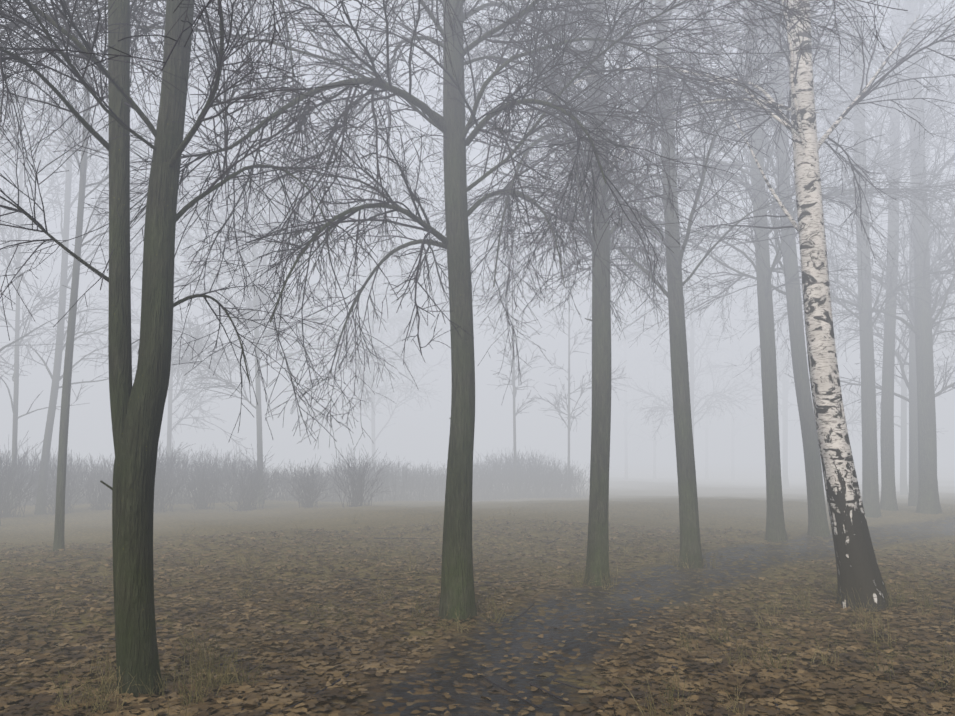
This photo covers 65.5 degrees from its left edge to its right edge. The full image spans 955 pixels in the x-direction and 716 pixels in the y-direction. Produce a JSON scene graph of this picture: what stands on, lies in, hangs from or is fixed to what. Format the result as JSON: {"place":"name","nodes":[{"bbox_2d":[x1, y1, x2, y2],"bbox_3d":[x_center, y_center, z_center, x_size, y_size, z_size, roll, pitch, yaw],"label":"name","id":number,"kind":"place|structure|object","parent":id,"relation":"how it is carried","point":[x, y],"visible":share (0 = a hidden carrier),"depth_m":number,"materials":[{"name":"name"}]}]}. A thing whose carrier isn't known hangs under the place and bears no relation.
{"place":"outdoors","nodes":[
{"label":"outdoors","id":0,"kind":"place"},
{"bbox_2d":[0,463,954,715],"bbox_3d":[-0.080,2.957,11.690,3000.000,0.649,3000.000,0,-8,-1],"label":"ground","id":1,"kind":"structure","parent":0,"point":[641,496],"depth_m":9.56,"materials":[{"name":"brown soil"}]},
{"bbox_2d":[4,1,143,514],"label":"thin tree","id":2,"kind":"object","parent":1,"relation":"on","point":[56,377],"visible":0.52,"depth_m":18.52,"materials":[{"name":"grey plant"}]},
{"bbox_2d":[0,20,147,525],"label":"tree","id":3,"kind":"object","parent":1,"relation":"on","point":[68,148],"visible":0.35,"depth_m":16.93,"materials":[{"name":"grey plant"}]},
{"bbox_2d":[0,0,192,507],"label":"tree","id":4,"kind":"object","parent":1,"relation":"on","point":[20,221],"visible":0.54,"depth_m":21.17,"materials":[{"name":"grey plant"}]},
{"bbox_2d":[0,0,263,551],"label":"thin tree","id":5,"kind":"object","parent":1,"relation":"on","point":[59,542],"visible":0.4,"depth_m":12.14,"materials":[{"name":"grey plant"}]},
{"bbox_2d":[0,0,316,472],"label":"tree","id":6,"kind":"object","parent":1,"relation":"on","point":[171,401],"visible":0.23,"depth_m":27.45,"materials":[{"name":"grey plant"}]},
{"bbox_2d":[0,430,392,517],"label":"bare shrubs","id":7,"kind":"object","parent":1,"relation":"on","point":[359,480],"visible":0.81,"depth_m":19.07,"materials":[{"name":"grey plant"}]},
{"bbox_2d":[49,0,418,504],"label":"tree","id":8,"kind":"object","parent":1,"relation":"on","point":[256,301],"visible":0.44,"depth_m":22.18,"materials":[{"name":"grey plant"}]},
{"bbox_2d":[0,0,564,697],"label":"forked tree","id":9,"kind":"object","parent":1,"relation":"on","point":[138,414],"visible":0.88,"depth_m":5.21,"materials":[{"name":"green plant"}]},
{"bbox_2d":[0,443,589,505],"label":"hedge shrubs","id":10,"kind":"object","parent":1,"relation":"on","point":[499,477],"visible":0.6,"depth_m":24.18,"materials":[{"name":"grey plant"}]},
{"bbox_2d":[289,0,449,475],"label":"tree","id":11,"kind":"object","parent":1,"relation":"on","point":[392,320],"visible":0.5,"depth_m":41.72,"materials":[{"name":"grey plant"}]},
{"bbox_2d":[0,0,907,621],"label":"tree","id":12,"kind":"object","parent":1,"relation":"on","point":[458,594],"visible":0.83,"depth_m":7.43,"materials":[{"name":"green plant"}]},
{"bbox_2d":[0,519,954,715],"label":"fallen leaves","id":13,"kind":"object","parent":1,"relation":"on","point":[44,696],"visible":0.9,"depth_m":6.12,"materials":[{"name":"brown plant"}]},
{"bbox_2d":[0,535,954,714],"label":"fallen sticks","id":14,"kind":"object","parent":1,"relation":"on","point":[531,684],"visible":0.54,"depth_m":6.29,"materials":[{"name":"brown wood"}]},
{"bbox_2d":[27,504,954,715],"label":"dry grass tufts","id":15,"kind":"object","parent":1,"relation":"on","point":[210,676],"visible":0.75,"depth_m":5.53,"materials":[{"name":"brown plant"}]},
{"bbox_2d":[469,133,565,498],"bbox_3d":[1.366,-2.003,27.332,4.152,14.396,4.045,0,-8,-1],"label":"tree","id":16,"kind":"object","parent":1,"relation":"on","point":[515,388],"visible":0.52,"depth_m":27.09,"materials":[{"name":"grey plant"}]},
{"bbox_2d":[514,123,631,496],"bbox_3d":[4.007,-2.683,30.105,4.763,16.577,3.641,1,-8,-10],"label":"tree","id":17,"kind":"object","parent":1,"relation":"on","point":[569,417],"visible":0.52,"depth_m":29.58,"materials":[{"name":"grey plant"}]},
{"bbox_2d":[338,0,886,585],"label":"tree","id":18,"kind":"object","parent":1,"relation":"on","point":[598,528],"visible":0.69,"depth_m":9.52,"materials":[{"name":"grey plant"}]},
{"bbox_2d":[317,0,931,568],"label":"tree","id":19,"kind":"object","parent":1,"relation":"on","point":[685,464],"visible":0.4,"depth_m":10.76,"materials":[{"name":"grey plant"}]},
{"bbox_2d":[572,71,681,479],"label":"tree","id":20,"kind":"object","parent":1,"relation":"on","point":[626,414],"visible":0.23,"depth_m":50.55,"materials":[{"name":"grey plant"}]},
{"bbox_2d":[611,63,697,478],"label":"tree","id":21,"kind":"object","parent":1,"relation":"on","point":[656,359],"visible":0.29,"depth_m":54.28,"materials":[{"name":"grey plant"}]},
{"bbox_2d":[611,0,760,443],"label":"tree","id":22,"kind":"object","parent":1,"relation":"on","point":[691,344],"visible":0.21,"depth_m":37.32,"materials":[{"name":"grey plant"}]},
{"bbox_2d":[432,0,954,611],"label":"birch","id":23,"kind":"object","parent":1,"relation":"on","point":[856,564],"visible":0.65,"depth_m":8.43,"materials":[{"name":"white plant"}]},
{"bbox_2d":[662,58,753,479],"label":"tree","id":24,"kind":"object","parent":1,"relation":"on","point":[706,428],"visible":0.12,"depth_m":51.29,"materials":[{"name":"grey plant"}]},
{"bbox_2d":[566,0,906,536],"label":"tree","id":25,"kind":"object","parent":1,"relation":"on","point":[817,521],"visible":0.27,"depth_m":13.59,"materials":[{"name":"grey plant"}]},
{"bbox_2d":[525,0,954,541],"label":"tree","id":26,"kind":"object","parent":1,"relation":"on","point":[775,528],"visible":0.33,"depth_m":13.55,"materials":[{"name":"grey plant"}]},
{"bbox_2d":[694,27,789,480],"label":"tree","id":27,"kind":"object","parent":1,"relation":"on","point":[732,360],"visible":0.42,"depth_m":49.98,"materials":[{"name":"grey plant"}]},
{"bbox_2d":[685,1,872,487],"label":"tree","id":28,"kind":"object","parent":1,"relation":"on","point":[785,382],"visible":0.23,"depth_m":36.52,"materials":[{"name":"grey plant"}]},
{"bbox_2d":[717,0,904,444],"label":"tree","id":29,"kind":"object","parent":1,"relation":"on","point":[848,422],"visible":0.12,"depth_m":31.97,"materials":[{"name":"grey plant"}]},
{"bbox_2d":[684,0,954,517],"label":"tree","id":30,"kind":"object","parent":1,"relation":"on","point":[870,495],"visible":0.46,"depth_m":16.91,"materials":[{"name":"grey plant"}]},
{"bbox_2d":[704,0,954,513],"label":"tree","id":31,"kind":"object","parent":1,"relation":"on","point":[924,322],"visible":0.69,"depth_m":17.33,"materials":[{"name":"grey plant"}]},
{"bbox_2d":[732,0,954,510],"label":"tree","id":32,"kind":"object","parent":1,"relation":"on","point":[888,500],"visible":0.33,"depth_m":18.16,"materials":[{"name":"grey plant"}]},
{"bbox_2d":[770,0,954,505],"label":"tree","id":33,"kind":"object","parent":1,"relation":"on","point":[911,384],"visible":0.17,"depth_m":19.98,"materials":[{"name":"grey plant"}]},
{"bbox_2d":[775,0,954,494],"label":"tree","id":34,"kind":"object","parent":1,"relation":"on","point":[903,461],"visible":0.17,"depth_m":29.32,"materials":[{"name":"grey plant"}]},
{"bbox_2d":[0,0,954,462],"label":"sky","id":35,"kind":"structure","parent":0,"point":[418,435],"materials":[{"name":"grey"}]}
]}

